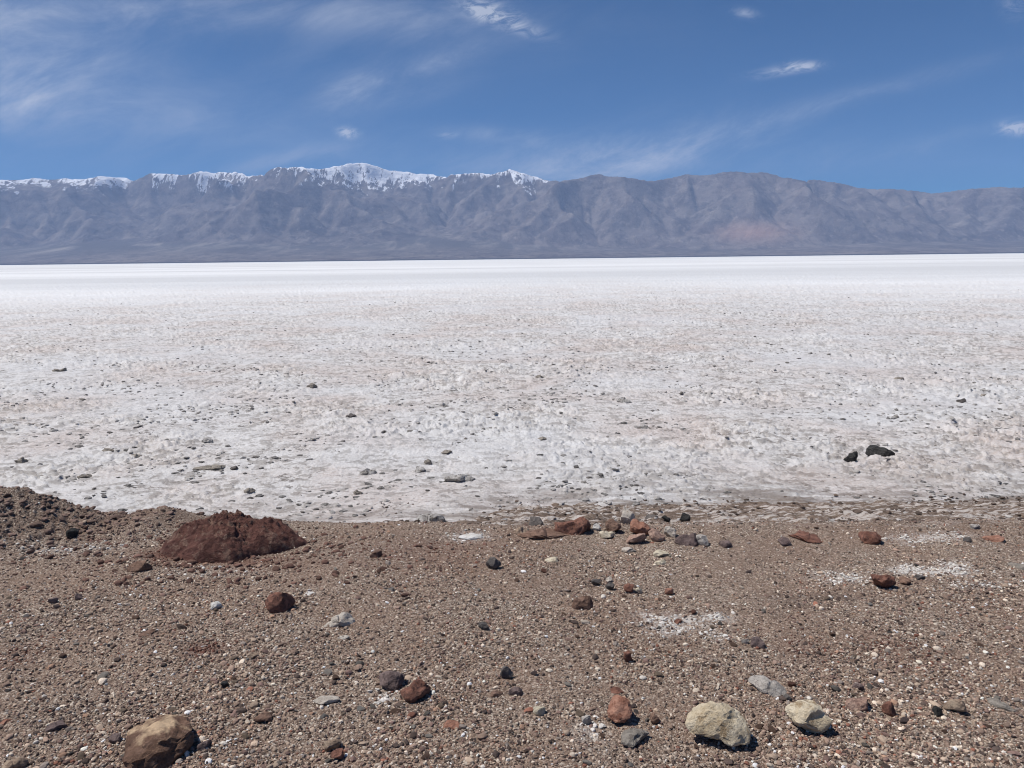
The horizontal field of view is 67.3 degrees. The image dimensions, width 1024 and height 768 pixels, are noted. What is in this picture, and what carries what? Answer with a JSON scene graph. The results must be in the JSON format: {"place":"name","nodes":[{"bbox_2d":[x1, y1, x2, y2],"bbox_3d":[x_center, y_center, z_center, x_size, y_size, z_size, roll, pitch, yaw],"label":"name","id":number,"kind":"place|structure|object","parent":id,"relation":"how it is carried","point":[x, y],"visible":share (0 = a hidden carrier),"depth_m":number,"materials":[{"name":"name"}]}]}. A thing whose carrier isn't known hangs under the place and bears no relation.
{"place":"outdoors","nodes":[
{"label":"outdoors","id":0,"kind":"place"},
{"bbox_2d":[0,253,1023,522],"bbox_3d":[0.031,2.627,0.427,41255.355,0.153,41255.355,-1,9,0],"label":"salt flat","id":1,"kind":"structure","parent":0,"point":[694,299],"depth_m":17.24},
{"bbox_2d":[14,457,27,462],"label":"salt flat stone","id":2,"kind":"object","parent":1,"relation":"on","point":[21,460],"visible":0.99,"depth_m":10.60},
{"bbox_2d":[52,368,66,371],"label":"salt flat stone","id":3,"kind":"object","parent":1,"relation":"on","point":[60,370],"visible":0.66,"depth_m":19.44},
{"bbox_2d":[77,474,91,477],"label":"salt flat stone","id":4,"kind":"object","parent":1,"relation":"on","point":[85,476],"visible":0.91,"depth_m":9.79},
{"bbox_2d":[202,438,212,442],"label":"salt flat stone","id":5,"kind":"object","parent":1,"relation":"on","point":[208,440],"visible":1,"depth_m":11.73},
{"bbox_2d":[192,464,225,470],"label":"salt flat stone","id":6,"kind":"object","parent":1,"relation":"on","point":[211,467],"visible":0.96,"depth_m":10.16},
{"bbox_2d":[244,488,255,493],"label":"salt flat stone","id":7,"kind":"object","parent":1,"relation":"on","point":[248,490],"visible":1,"depth_m":9.12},
{"bbox_2d":[306,383,317,387],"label":"salt flat stone","id":8,"kind":"object","parent":1,"relation":"on","point":[311,385],"visible":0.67,"depth_m":16.53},
{"bbox_2d":[359,468,376,474],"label":"salt flat stone","id":9,"kind":"object","parent":1,"relation":"on","point":[366,471],"visible":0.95,"depth_m":9.84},
{"bbox_2d":[415,466,425,471],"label":"salt flat stone","id":10,"kind":"object","parent":1,"relation":"on","point":[419,469],"visible":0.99,"depth_m":9.92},
{"bbox_2d":[444,474,474,481],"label":"salt flat stone","id":11,"kind":"object","parent":1,"relation":"on","point":[459,478],"visible":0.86,"depth_m":9.46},
{"bbox_2d":[0,289,1023,521],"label":"salt clods","id":12,"kind":"object","parent":1,"relation":"on","point":[189,477],"visible":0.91,"depth_m":12.82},
{"bbox_2d":[617,397,630,402],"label":"salt flat stone","id":13,"kind":"object","parent":1,"relation":"on","point":[623,400],"visible":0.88,"depth_m":14.51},
{"bbox_2d":[634,424,647,428],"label":"salt flat stone","id":14,"kind":"object","parent":1,"relation":"on","point":[642,426],"visible":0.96,"depth_m":12.28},
{"bbox_2d":[843,451,857,461],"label":"rock","id":15,"kind":"object","parent":1,"relation":"on","point":[851,457],"visible":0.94,"depth_m":10.14,"materials":[{"name":"black stone"}]},
{"bbox_2d":[865,445,894,456],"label":"rock","id":16,"kind":"object","parent":1,"relation":"on","point":[877,450],"visible":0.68,"depth_m":10.31,"materials":[{"name":"black stone"}]},
{"bbox_2d":[0,487,1023,767],"bbox_3d":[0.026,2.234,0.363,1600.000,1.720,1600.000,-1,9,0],"label":"gravel ground","id":17,"kind":"structure","parent":0,"point":[700,515],"depth_m":3.48,"materials":[{"name":"gravel"}]},
{"bbox_2d":[0,719,11,724],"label":"stone","id":18,"kind":"object","parent":17,"relation":"on","point":[4,721],"visible":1,"depth_m":2.73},
{"bbox_2d":[1,757,27,767],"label":"stone","id":19,"kind":"object","parent":17,"relation":"on","point":[19,762],"visible":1,"depth_m":2.49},
{"bbox_2d":[47,597,58,602],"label":"stone","id":20,"kind":"object","parent":17,"relation":"on","point":[53,600],"visible":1,"depth_m":3.71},
{"bbox_2d":[45,720,66,731],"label":"stone","id":21,"kind":"object","parent":17,"relation":"on","point":[54,726],"visible":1,"depth_m":2.69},
{"bbox_2d":[66,528,78,538],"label":"stone","id":22,"kind":"object","parent":17,"relation":"on","point":[72,532],"visible":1,"depth_m":4.70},
{"bbox_2d":[75,593,81,599],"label":"stone","id":23,"kind":"object","parent":17,"relation":"on","point":[78,596],"visible":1,"depth_m":3.75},
{"bbox_2d":[77,751,84,760],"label":"loose stone","id":24,"kind":"object","parent":17,"relation":"on","point":[81,755],"visible":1,"depth_m":2.53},
{"bbox_2d":[97,671,108,679],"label":"loose stone","id":25,"kind":"object","parent":17,"relation":"on","point":[103,674],"visible":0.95,"depth_m":3.01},
{"bbox_2d":[108,733,120,742],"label":"stone","id":26,"kind":"object","parent":17,"relation":"on","point":[114,738],"visible":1,"depth_m":2.60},
{"bbox_2d":[127,560,152,572],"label":"stone","id":27,"kind":"object","parent":17,"relation":"on","point":[138,566],"visible":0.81,"depth_m":4.14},
{"bbox_2d":[138,629,155,636],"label":"stone","id":28,"kind":"object","parent":17,"relation":"on","point":[145,633],"visible":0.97,"depth_m":3.35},
{"bbox_2d":[122,714,193,767],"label":"rock","id":29,"kind":"object","parent":17,"relation":"on","point":[165,741],"visible":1,"depth_m":2.50,"materials":[{"name":"brown stone"}]},
{"bbox_2d":[196,739,210,750],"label":"stone","id":30,"kind":"object","parent":17,"relation":"on","point":[204,745],"visible":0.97,"depth_m":2.55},
{"bbox_2d":[210,601,221,609],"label":"stone","id":31,"kind":"object","parent":17,"relation":"on","point":[216,604],"visible":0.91,"depth_m":3.63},
{"bbox_2d":[221,681,228,686],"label":"stone","id":32,"kind":"object","parent":17,"relation":"on","point":[225,683],"visible":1,"depth_m":2.92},
{"bbox_2d":[160,509,307,562],"bbox_3d":[-1.642,0.894,4.572,0.860,0.279,0.610,-1,9,0],"label":"boulder","id":33,"kind":"object","parent":17,"relation":"on","point":[224,536],"visible":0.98,"depth_m":4.43,"materials":[{"name":"stone"}]},
{"bbox_2d":[242,732,248,738],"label":"loose stone","id":34,"kind":"object","parent":17,"relation":"on","point":[245,735],"visible":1,"depth_m":2.62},
{"bbox_2d":[247,652,257,657],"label":"stone","id":35,"kind":"object","parent":17,"relation":"on","point":[252,654],"visible":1,"depth_m":3.13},
{"bbox_2d":[253,711,271,721],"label":"stone","id":36,"kind":"object","parent":17,"relation":"on","point":[266,716],"visible":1,"depth_m":2.71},
{"bbox_2d":[265,592,294,612],"bbox_3d":[-1.085,1.016,3.596,0.133,0.096,0.110,-1,9,0],"label":"rock","id":37,"kind":"object","parent":17,"relation":"on","point":[276,602],"visible":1,"depth_m":3.56,"materials":[{"name":"orange stone"}]},
{"bbox_2d":[313,695,339,704],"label":"stone","id":38,"kind":"object","parent":17,"relation":"on","point":[324,699],"visible":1,"depth_m":2.82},
{"bbox_2d":[323,669,331,675],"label":"loose stone","id":39,"kind":"object","parent":17,"relation":"on","point":[327,671],"visible":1,"depth_m":3.01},
{"bbox_2d":[323,739,341,750],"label":"stone","id":40,"kind":"object","parent":17,"relation":"on","point":[331,744],"visible":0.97,"depth_m":2.55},
{"bbox_2d":[330,748,343,758],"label":"stone","id":41,"kind":"object","parent":17,"relation":"on","point":[337,753],"visible":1,"depth_m":2.50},
{"bbox_2d":[324,612,354,626],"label":"stone","id":42,"kind":"object","parent":17,"relation":"on","point":[341,619],"visible":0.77,"depth_m":3.42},
{"bbox_2d":[337,635,348,639],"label":"stone","id":43,"kind":"object","parent":17,"relation":"on","point":[343,637],"visible":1,"depth_m":3.29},
{"bbox_2d":[370,550,381,557],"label":"stone","id":44,"kind":"object","parent":17,"relation":"on","point":[376,553],"visible":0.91,"depth_m":4.30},
{"bbox_2d":[379,670,404,690],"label":"rock","id":45,"kind":"object","parent":17,"relation":"on","point":[391,680],"visible":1,"depth_m":2.91,"materials":[{"name":"grey stone"}]},
{"bbox_2d":[391,708,400,713],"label":"loose stone","id":46,"kind":"object","parent":17,"relation":"on","point":[394,710],"visible":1,"depth_m":2.75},
{"bbox_2d":[400,678,430,702],"bbox_3d":[-0.359,1.134,2.852,0.085,0.069,0.099,5,11,29],"label":"rock","id":47,"kind":"object","parent":17,"relation":"on","point":[415,690],"visible":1,"depth_m":2.83,"materials":[{"name":"orange stone"}]},
{"bbox_2d":[421,752,430,759],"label":"loose stone","id":48,"kind":"object","parent":17,"relation":"on","point":[426,754],"visible":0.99,"depth_m":2.48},
{"bbox_2d":[414,513,446,521],"bbox_3d":[-0.847,1.430,7.966,0.371,0.202,0.244,-5,10,-27],"label":"salt lump","id":49,"kind":"object","parent":17,"relation":"on","point":[427,517],"visible":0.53,"depth_m":7.91,"materials":[{"name":"stone"}]},
{"bbox_2d":[443,720,459,729],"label":"stone","id":50,"kind":"object","parent":17,"relation":"on","point":[453,724],"visible":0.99,"depth_m":2.66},
{"bbox_2d":[458,533,482,539],"bbox_3d":[-0.252,0.930,4.669,0.146,0.032,0.087,3,10,23],"label":"salt slab","id":51,"kind":"object","parent":17,"relation":"on","point":[471,536],"depth_m":4.65,"materials":[{"name":"white stone"}]},
{"bbox_2d":[478,621,487,629],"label":"stone","id":52,"kind":"object","parent":17,"relation":"on","point":[482,625],"visible":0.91,"depth_m":3.41,"materials":[{"name":"stone"}]},
{"bbox_2d":[486,557,500,568],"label":"stone","id":53,"kind":"object","parent":17,"relation":"on","point":[493,563],"visible":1,"depth_m":4.15,"materials":[{"name":"stone"}]},
{"bbox_2d":[490,690,502,697],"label":"stone","id":54,"kind":"object","parent":17,"relation":"on","point":[494,694],"visible":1,"depth_m":2.86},
{"bbox_2d":[500,666,513,678],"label":"stone","id":55,"kind":"object","parent":17,"relation":"on","point":[506,672],"visible":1,"depth_m":2.99,"materials":[{"name":"stone"}]},
{"bbox_2d":[508,686,522,695],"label":"stone","id":56,"kind":"object","parent":17,"relation":"on","point":[514,690],"visible":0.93,"depth_m":2.86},
{"bbox_2d":[515,527,526,533],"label":"stone","id":57,"kind":"object","parent":17,"relation":"on","point":[518,530],"visible":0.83,"depth_m":4.70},
{"bbox_2d":[529,516,543,525],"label":"stone","id":58,"kind":"object","parent":17,"relation":"on","point":[534,520],"visible":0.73,"depth_m":5.05,"materials":[{"name":"stone"}]},
{"bbox_2d":[533,706,544,715],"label":"stone","id":59,"kind":"object","parent":17,"relation":"on","point":[538,710],"visible":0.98,"depth_m":2.73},
{"bbox_2d":[517,527,567,538],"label":"stone","id":60,"kind":"object","parent":17,"relation":"on","point":[545,533],"visible":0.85,"depth_m":4.64,"materials":[{"name":"stone"}]},
{"bbox_2d":[545,557,557,562],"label":"stone","id":61,"kind":"object","parent":17,"relation":"on","point":[552,559],"visible":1,"depth_m":4.26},
{"bbox_2d":[554,517,590,534],"bbox_3d":[0.374,0.888,4.736,0.230,0.132,0.129,-1,9,0],"label":"stone","id":62,"kind":"object","parent":17,"relation":"on","point":[579,526],"visible":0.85,"depth_m":4.70,"materials":[{"name":"stone"}]},
{"bbox_2d":[576,710,584,716],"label":"loose stone","id":63,"kind":"object","parent":17,"relation":"on","point":[579,713],"visible":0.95,"depth_m":2.73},
{"bbox_2d":[571,596,592,609],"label":"stone","id":64,"kind":"object","parent":17,"relation":"on","point":[583,602],"visible":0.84,"depth_m":3.61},
{"bbox_2d":[581,715,590,723],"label":"stone","id":65,"kind":"object","parent":17,"relation":"on","point":[585,719],"visible":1,"depth_m":2.67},
{"bbox_2d":[581,759,591,764],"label":"loose stone","id":66,"kind":"object","parent":17,"relation":"on","point":[585,761],"visible":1,"depth_m":2.45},
{"bbox_2d":[591,579,600,584],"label":"stone","id":67,"kind":"object","parent":17,"relation":"on","point":[595,581],"visible":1,"depth_m":3.92,"materials":[{"name":"stone"}]},
{"bbox_2d":[592,523,600,529],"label":"stone","id":68,"kind":"object","parent":17,"relation":"on","point":[596,526],"visible":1,"depth_m":4.75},
{"bbox_2d":[599,531,614,538],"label":"stone","id":69,"kind":"object","parent":17,"relation":"on","point":[605,534],"visible":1,"depth_m":4.64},
{"bbox_2d":[605,582,614,588],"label":"stone","id":70,"kind":"object","parent":17,"relation":"on","point":[610,585],"visible":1,"depth_m":3.86,"materials":[{"name":"stone"}]},
{"bbox_2d":[605,519,620,531],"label":"stone","id":71,"kind":"object","parent":17,"relation":"on","point":[613,525],"visible":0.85,"depth_m":4.72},
{"bbox_2d":[610,687,623,693],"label":"stone","id":72,"kind":"object","parent":17,"relation":"on","point":[616,690],"visible":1,"depth_m":2.88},
{"bbox_2d":[607,695,631,722],"bbox_3d":[0.379,1.143,2.710,0.086,0.078,0.083,-1,9,0],"label":"rock","id":73,"kind":"object","parent":17,"relation":"on","point":[619,710],"visible":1,"depth_m":2.69,"materials":[{"name":"orange stone"}]},
{"bbox_2d":[620,506,634,523],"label":"stone","id":74,"kind":"object","parent":17,"relation":"on","point":[627,515],"visible":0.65,"depth_m":4.97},
{"bbox_2d":[623,650,632,661],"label":"stone","id":75,"kind":"object","parent":17,"relation":"on","point":[627,656],"visible":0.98,"depth_m":3.11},
{"bbox_2d":[623,583,633,592],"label":"stone","id":76,"kind":"object","parent":17,"relation":"on","point":[628,587],"visible":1,"depth_m":3.81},
{"bbox_2d":[621,547,635,552],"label":"stone","id":77,"kind":"object","parent":17,"relation":"on","point":[626,549],"visible":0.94,"depth_m":4.41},
{"bbox_2d":[621,728,648,748],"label":"stone","id":78,"kind":"object","parent":17,"relation":"on","point":[631,738],"visible":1,"depth_m":2.57,"materials":[{"name":"stone"}]},
{"bbox_2d":[626,533,645,543],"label":"stone","id":79,"kind":"object","parent":17,"relation":"on","point":[637,538],"visible":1,"depth_m":4.55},
{"bbox_2d":[630,519,650,534],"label":"stone","id":80,"kind":"object","parent":17,"relation":"on","point":[637,526],"visible":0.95,"depth_m":4.68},
{"bbox_2d":[645,514,657,518],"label":"stone","id":81,"kind":"object","parent":17,"relation":"on","point":[649,516],"visible":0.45,"depth_m":5.61,"materials":[{"name":"stone"}]},
{"bbox_2d":[650,712,659,723],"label":"stone","id":82,"kind":"object","parent":17,"relation":"on","point":[654,718],"visible":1,"depth_m":2.69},
{"bbox_2d":[648,528,664,541],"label":"stone","id":83,"kind":"object","parent":17,"relation":"on","point":[655,535],"visible":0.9,"depth_m":4.57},
{"bbox_2d":[654,559,665,564],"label":"stone","id":84,"kind":"object","parent":17,"relation":"on","point":[661,562],"visible":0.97,"depth_m":4.20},
{"bbox_2d":[653,549,668,556],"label":"stone","id":85,"kind":"object","parent":17,"relation":"on","point":[658,553],"visible":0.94,"depth_m":4.32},
{"bbox_2d":[661,515,670,521],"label":"stone","id":86,"kind":"object","parent":17,"relation":"on","point":[666,518],"visible":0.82,"depth_m":5.45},
{"bbox_2d":[665,588,672,594],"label":"stone","id":87,"kind":"object","parent":17,"relation":"on","point":[669,591],"visible":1,"depth_m":3.77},
{"bbox_2d":[664,526,675,537],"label":"stone","id":88,"kind":"object","parent":17,"relation":"on","point":[669,531],"visible":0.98,"depth_m":4.63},
{"bbox_2d":[680,513,690,521],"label":"stone","id":89,"kind":"object","parent":17,"relation":"on","point":[685,517],"visible":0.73,"depth_m":5.40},
{"bbox_2d":[674,533,697,546],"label":"stone","id":90,"kind":"object","parent":17,"relation":"on","point":[687,539],"visible":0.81,"depth_m":4.49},
{"bbox_2d":[696,534,708,545],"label":"stone","id":91,"kind":"object","parent":17,"relation":"on","point":[702,539],"visible":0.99,"depth_m":4.48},
{"bbox_2d":[685,701,750,746],"bbox_3d":[0.701,1.127,2.603,0.212,0.106,0.154,3,10,20],"label":"rock","id":92,"kind":"object","parent":17,"relation":"on","point":[725,723],"visible":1,"depth_m":2.56,"materials":[{"name":"yellow stone"}]},
{"bbox_2d":[718,540,731,547],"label":"stone","id":93,"kind":"object","parent":17,"relation":"on","point":[725,544],"visible":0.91,"depth_m":4.46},
{"bbox_2d":[741,639,749,643],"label":"stone","id":94,"kind":"object","parent":17,"relation":"on","point":[744,641],"visible":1,"depth_m":3.24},
{"bbox_2d":[750,636,764,648],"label":"stone","id":95,"kind":"object","parent":17,"relation":"on","point":[757,642],"visible":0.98,"depth_m":3.20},
{"bbox_2d":[748,675,786,696],"bbox_3d":[0.963,1.146,2.891,0.155,0.069,0.085,3,10,21],"label":"rock","id":96,"kind":"object","parent":17,"relation":"on","point":[762,684],"visible":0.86,"depth_m":2.87,"materials":[{"name":"grey stone"}]},
{"bbox_2d":[767,725,776,732],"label":"loose stone","id":97,"kind":"object","parent":17,"relation":"on","point":[771,728],"visible":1,"depth_m":2.63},
{"bbox_2d":[778,536,790,545],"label":"stone","id":98,"kind":"object","parent":17,"relation":"on","point":[783,541],"visible":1,"depth_m":4.50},
{"bbox_2d":[783,694,791,700],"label":"stone","id":99,"kind":"object","parent":17,"relation":"on","point":[787,697],"visible":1,"depth_m":2.82,"materials":[{"name":"stone"}]},
{"bbox_2d":[789,530,821,542],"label":"stone","id":100,"kind":"object","parent":17,"relation":"on","point":[807,537],"visible":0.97,"depth_m":4.57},
{"bbox_2d":[785,699,832,733],"bbox_3d":[1.016,1.138,2.642,0.119,0.093,0.119,-3,10,-14],"label":"rock","id":101,"kind":"object","parent":17,"relation":"on","point":[809,715],"visible":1,"depth_m":2.61,"materials":[{"name":"yellow stone"}]},
{"bbox_2d":[830,685,840,691],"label":"loose stone","id":102,"kind":"object","parent":17,"relation":"on","point":[835,688],"visible":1,"depth_m":2.86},
{"bbox_2d":[845,697,867,711],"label":"stone","id":103,"kind":"object","parent":17,"relation":"on","point":[860,704],"visible":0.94,"depth_m":2.74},
{"bbox_2d":[852,683,864,689],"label":"stone","id":104,"kind":"object","parent":17,"relation":"on","point":[859,686],"visible":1,"depth_m":2.86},
{"bbox_2d":[858,531,881,544],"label":"stone","id":105,"kind":"object","parent":17,"relation":"on","point":[870,538],"visible":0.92,"depth_m":4.51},
{"bbox_2d":[870,574,895,587],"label":"stone","id":106,"kind":"object","parent":17,"relation":"on","point":[885,581],"visible":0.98,"depth_m":3.83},
{"bbox_2d":[882,701,895,717],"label":"stone","id":107,"kind":"object","parent":17,"relation":"on","point":[888,708],"visible":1,"depth_m":2.70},
{"bbox_2d":[900,717,908,723],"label":"loose stone","id":108,"kind":"object","parent":17,"relation":"on","point":[903,720],"visible":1,"depth_m":2.66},
{"bbox_2d":[899,576,910,584],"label":"stone","id":109,"kind":"object","parent":17,"relation":"on","point":[904,580],"visible":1,"depth_m":3.88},
{"bbox_2d":[915,574,924,579],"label":"stone","id":110,"kind":"object","parent":17,"relation":"on","point":[918,577],"visible":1,"depth_m":3.93,"materials":[{"name":"stone"}]},
{"bbox_2d":[932,705,941,716],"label":"stone","id":111,"kind":"object","parent":17,"relation":"on","point":[937,711],"visible":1,"depth_m":2.69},
{"bbox_2d":[943,698,966,711],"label":"stone","id":112,"kind":"object","parent":17,"relation":"on","point":[951,704],"visible":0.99,"depth_m":2.71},
{"bbox_2d":[963,537,971,542],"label":"stone","id":113,"kind":"object","parent":17,"relation":"on","point":[968,539],"visible":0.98,"depth_m":4.50,"materials":[{"name":"stone"}]},
{"bbox_2d":[970,524,979,528],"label":"stone","id":114,"kind":"object","parent":17,"relation":"on","point":[974,526],"visible":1,"depth_m":4.71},
{"bbox_2d":[982,535,1004,541],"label":"stone","id":115,"kind":"object","parent":17,"relation":"on","point":[995,538],"visible":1,"depth_m":4.51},
{"bbox_2d":[986,697,1016,712],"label":"stone","id":116,"kind":"object","parent":17,"relation":"on","point":[996,702],"visible":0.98,"depth_m":2.75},
{"bbox_2d":[1008,562,1023,569],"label":"stone","id":117,"kind":"object","parent":17,"relation":"on","point":[1019,566],"visible":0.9,"depth_m":4.07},
{"bbox_2d":[0,163,1023,264],"bbox_3d":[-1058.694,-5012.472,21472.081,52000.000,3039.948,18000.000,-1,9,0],"label":"mountains","id":118,"kind":"structure","parent":0,"point":[358,212],"depth_m":19922.08,"materials":[{"name":"stone"}]},
{"bbox_2d":[0,0,1023,193],"label":"sky","id":119,"kind":"structure","parent":0,"point":[927,96],"materials":[{"name":"blue"}]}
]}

